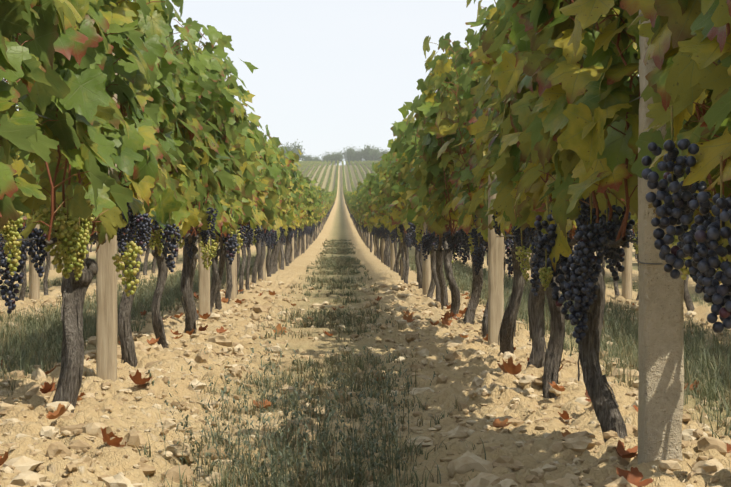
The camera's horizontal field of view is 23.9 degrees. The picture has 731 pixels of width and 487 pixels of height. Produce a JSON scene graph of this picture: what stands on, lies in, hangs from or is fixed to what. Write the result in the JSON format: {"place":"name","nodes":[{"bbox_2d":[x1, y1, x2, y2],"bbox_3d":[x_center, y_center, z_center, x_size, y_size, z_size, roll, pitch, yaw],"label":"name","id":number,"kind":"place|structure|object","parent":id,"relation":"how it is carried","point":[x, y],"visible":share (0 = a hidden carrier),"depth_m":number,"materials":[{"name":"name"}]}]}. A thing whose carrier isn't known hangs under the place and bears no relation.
{"place":"outdoors","nodes":[
{"label":"outdoors","id":0,"kind":"place"},
{"bbox_2d":[3,0,638,164],"label":"sky","id":1,"kind":"structure","parent":0,"point":[331,75],"materials":[{"name":"white"}]},
{"bbox_2d":[0,60,719,264],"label":"trellis wire","id":2,"kind":"object","parent":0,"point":[466,234],"visible":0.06,"depth_m":4.24,"materials":[{"name":"grey metal"}]},
{"bbox_2d":[0,165,730,486],"bbox_3d":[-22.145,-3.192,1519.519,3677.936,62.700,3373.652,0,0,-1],"label":"ground","id":3,"kind":"structure","parent":0,"point":[338,225],"depth_m":5.74,"materials":[{"name":"soil"}]},
{"bbox_2d":[43,225,92,270],"bbox_3d":[-4.247,-0.447,26.003,0.612,1.779,10.131,0,1,-1],"label":"vine row","id":4,"kind":"object","parent":3,"relation":"on","point":[51,264],"visible":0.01,"depth_m":23.04,"materials":[{"name":"beige plant"}]},
{"bbox_2d":[0,105,149,300],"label":"vine row","id":5,"kind":"object","parent":3,"relation":"on","point":[22,165],"visible":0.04,"depth_m":12.66,"materials":[{"name":"green plant"}]},
{"bbox_2d":[0,0,247,412],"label":"vines","id":6,"kind":"object","parent":3,"relation":"on","point":[167,144],"visible":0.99,"depth_m":5.20,"materials":[{"name":"green plant"}]},
{"bbox_2d":[151,231,198,272],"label":"vine row","id":7,"kind":"object","parent":3,"relation":"on","point":[154,263],"depth_m":23.80,"materials":[{"name":"brown plant"}]},
{"bbox_2d":[215,59,290,309],"bbox_3d":[-1.049,-0.345,15.881,0.599,1.770,10.281,0,0,-1],"label":"vine row","id":8,"kind":"object","parent":3,"relation":"on","point":[260,197],"visible":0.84,"depth_m":13.84,"materials":[{"name":"green plant"}]},
{"bbox_2d":[273,149,304,273],"bbox_3d":[-1.200,-0.434,25.999,0.562,1.777,10.133,0,0,-2],"label":"vine row","id":9,"kind":"object","parent":3,"relation":"on","point":[295,186],"visible":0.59,"depth_m":23.65,"materials":[{"name":"green plant"}]},
{"bbox_2d":[279,139,302,158],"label":"hedge tree","id":10,"kind":"object","parent":3,"relation":"on","point":[291,148],"visible":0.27,"depth_m":708.62,"materials":[{"name":"green plant"}]},
{"bbox_2d":[284,143,304,159],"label":"hedge tree","id":11,"kind":"object","parent":3,"relation":"on","point":[295,150],"visible":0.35,"depth_m":704.38,"materials":[{"name":"green plant"}]},
{"bbox_2d":[96,53,503,381],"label":"wooden posts","id":12,"kind":"object","parent":3,"relation":"on","point":[106,324],"visible":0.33,"depth_m":5.88,"materials":[{"name":"wood"}]},
{"bbox_2d":[294,177,316,257],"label":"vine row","id":13,"kind":"object","parent":3,"relation":"on","point":[308,202],"visible":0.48,"depth_m":36.04,"materials":[{"name":"green plant"}]},
{"bbox_2d":[300,154,312,160],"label":"crest tree","id":14,"kind":"object","parent":3,"relation":"on","point":[305,158],"visible":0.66,"depth_m":698.00,"materials":[{"name":"green plant"}]},
{"bbox_2d":[307,180,320,248],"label":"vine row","id":15,"kind":"object","parent":3,"relation":"on","point":[314,218],"visible":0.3,"depth_m":46.13,"materials":[{"name":"green plant"}]},
{"bbox_2d":[313,186,325,240],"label":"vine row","id":16,"kind":"object","parent":3,"relation":"on","point":[320,211],"visible":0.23,"depth_m":56.18,"materials":[{"name":"green plant"}]},
{"bbox_2d":[318,192,325,235],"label":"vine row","id":17,"kind":"object","parent":3,"relation":"on","point":[319,228],"visible":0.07,"depth_m":63.96,"materials":[{"name":"green plant"}]},
{"bbox_2d":[321,193,327,229],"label":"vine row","id":18,"kind":"object","parent":3,"relation":"on","point":[326,201],"visible":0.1,"depth_m":76.02,"materials":[{"name":"green plant"}]},
{"bbox_2d":[318,154,331,161],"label":"hedge tree","id":19,"kind":"object","parent":3,"relation":"on","point":[324,158],"visible":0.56,"depth_m":703.21,"materials":[{"name":"green plant"}]},
{"bbox_2d":[324,192,329,224],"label":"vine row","id":20,"kind":"object","parent":3,"relation":"on","point":[328,205],"visible":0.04,"depth_m":86.42,"materials":[{"name":"green plant"}]},
{"bbox_2d":[323,150,344,163],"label":"hedge tree","id":21,"kind":"object","parent":3,"relation":"on","point":[328,155],"visible":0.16,"depth_m":717.87,"materials":[{"name":"green plant"}]},
{"bbox_2d":[330,151,343,164],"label":"crest tree","id":22,"kind":"object","parent":3,"relation":"on","point":[335,157],"visible":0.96,"depth_m":689.33,"materials":[{"name":"green plant"}]},
{"bbox_2d":[340,146,356,164],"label":"hedge tree","id":23,"kind":"object","parent":3,"relation":"on","point":[350,150],"visible":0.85,"depth_m":708.89,"materials":[{"name":"green plant"}]},
{"bbox_2d":[348,191,354,225],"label":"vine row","id":24,"kind":"object","parent":3,"relation":"on","point":[349,202],"visible":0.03,"depth_m":85.18,"materials":[{"name":"green plant"}]},
{"bbox_2d":[344,148,362,161],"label":"hedge tree","id":25,"kind":"object","parent":3,"relation":"on","point":[354,157],"visible":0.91,"depth_m":705.97,"materials":[{"name":"green plant"}]},
{"bbox_2d":[350,192,356,229],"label":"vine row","id":26,"kind":"object","parent":3,"relation":"on","point":[351,211],"visible":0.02,"depth_m":79.65,"materials":[{"name":"green plant"}]},
{"bbox_2d":[350,191,359,235],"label":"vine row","id":27,"kind":"object","parent":3,"relation":"on","point":[353,211],"visible":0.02,"depth_m":64.81,"materials":[{"name":"green plant"}]},
{"bbox_2d":[352,190,363,241],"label":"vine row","id":28,"kind":"object","parent":3,"relation":"on","point":[355,207],"visible":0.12,"depth_m":54.56,"materials":[{"name":"green plant"}]},
{"bbox_2d":[356,181,369,248],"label":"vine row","id":29,"kind":"object","parent":3,"relation":"on","point":[366,232],"visible":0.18,"depth_m":43.49,"materials":[{"name":"green plant"}]},
{"bbox_2d":[0,238,730,486],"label":"grass tufts","id":30,"kind":"object","parent":3,"relation":"on","point":[713,372],"visible":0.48,"depth_m":6.16,"materials":[{"name":"green plant"}]},
{"bbox_2d":[0,279,730,486],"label":"field stones","id":31,"kind":"object","parent":3,"relation":"on","point":[24,469],"visible":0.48,"depth_m":4.98,"materials":[{"name":"beige stone"}]},
{"bbox_2d":[0,289,730,486],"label":"dead leaves","id":32,"kind":"object","parent":3,"relation":"on","point":[634,476],"visible":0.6,"depth_m":5.27,"materials":[{"name":"orange plant"}]},
{"bbox_2d":[357,145,378,160],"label":"hedge tree","id":33,"kind":"object","parent":3,"relation":"on","point":[364,153],"visible":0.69,"depth_m":698.74,"materials":[{"name":"green plant"}]},
{"bbox_2d":[360,176,379,257],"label":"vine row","id":34,"kind":"object","parent":3,"relation":"on","point":[369,224],"visible":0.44,"depth_m":33.96,"materials":[{"name":"green plant"}]},
{"bbox_2d":[367,147,382,160],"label":"crest tree","id":35,"kind":"object","parent":3,"relation":"on","point":[374,156],"visible":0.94,"depth_m":687.26,"materials":[{"name":"green plant"}]},
{"bbox_2d":[373,147,388,155],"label":"hedge tree","id":36,"kind":"object","parent":3,"relation":"on","point":[385,152],"visible":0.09,"depth_m":702.95,"materials":[{"name":"green plant"}]},
{"bbox_2d":[366,159,400,272],"bbox_3d":[0.331,-0.441,25.900,0.599,1.770,10.281,0,1,-1],"label":"vine row","id":37,"kind":"object","parent":3,"relation":"on","point":[389,257],"visible":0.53,"depth_m":24.43,"materials":[{"name":"green plant"}]},
{"bbox_2d":[380,100,455,309],"bbox_3d":[0.502,-0.357,15.963,0.627,1.793,10.367,0,0,-1],"label":"vine row","id":38,"kind":"object","parent":3,"relation":"on","point":[402,175],"visible":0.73,"depth_m":14.20,"materials":[{"name":"green plant"}]},
{"bbox_2d":[463,226,511,269],"bbox_3d":[1.849,-0.446,26.352,0.599,1.770,10.281,0,1,-1],"label":"vine row","id":39,"kind":"object","parent":3,"relation":"on","point":[506,265],"depth_m":23.44,"materials":[{"name":"brown plant"}]},
{"bbox_2d":[410,0,730,441],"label":"vines","id":40,"kind":"object","parent":3,"relation":"on","point":[561,161],"visible":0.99,"depth_m":4.32,"materials":[{"name":"green plant"}]},
{"bbox_2d":[572,225,638,270],"bbox_3d":[3.378,-0.453,26.129,0.634,1.789,10.153,0,1,-1],"label":"vine row","id":41,"kind":"object","parent":3,"relation":"on","point":[603,264],"depth_m":24.58,"materials":[{"name":"brown plant"}]},
{"bbox_2d":[530,124,688,300],"bbox_3d":[1.994,-0.349,16.356,0.599,1.770,10.281,0,0,-1],"label":"vine row","id":42,"kind":"object","parent":3,"relation":"on","point":[627,277],"depth_m":13.41,"materials":[{"name":"beige plant"}]},
{"bbox_2d":[638,10,683,464],"bbox_3d":[0.655,-0.230,3.827,0.092,1.704,0.092,0,0,-1],"label":"concrete post","id":43,"kind":"object","parent":3,"relation":"on","point":[661,353],"visible":0.56,"depth_m":3.79,"materials":[{"name":"grey concrete"}]},
{"bbox_2d":[684,123,694,310],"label":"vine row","id":44,"kind":"object","parent":3,"relation":"on","point":[688,302],"visible":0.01,"depth_m":10.95,"materials":[{"name":"brown plant"}]}
]}

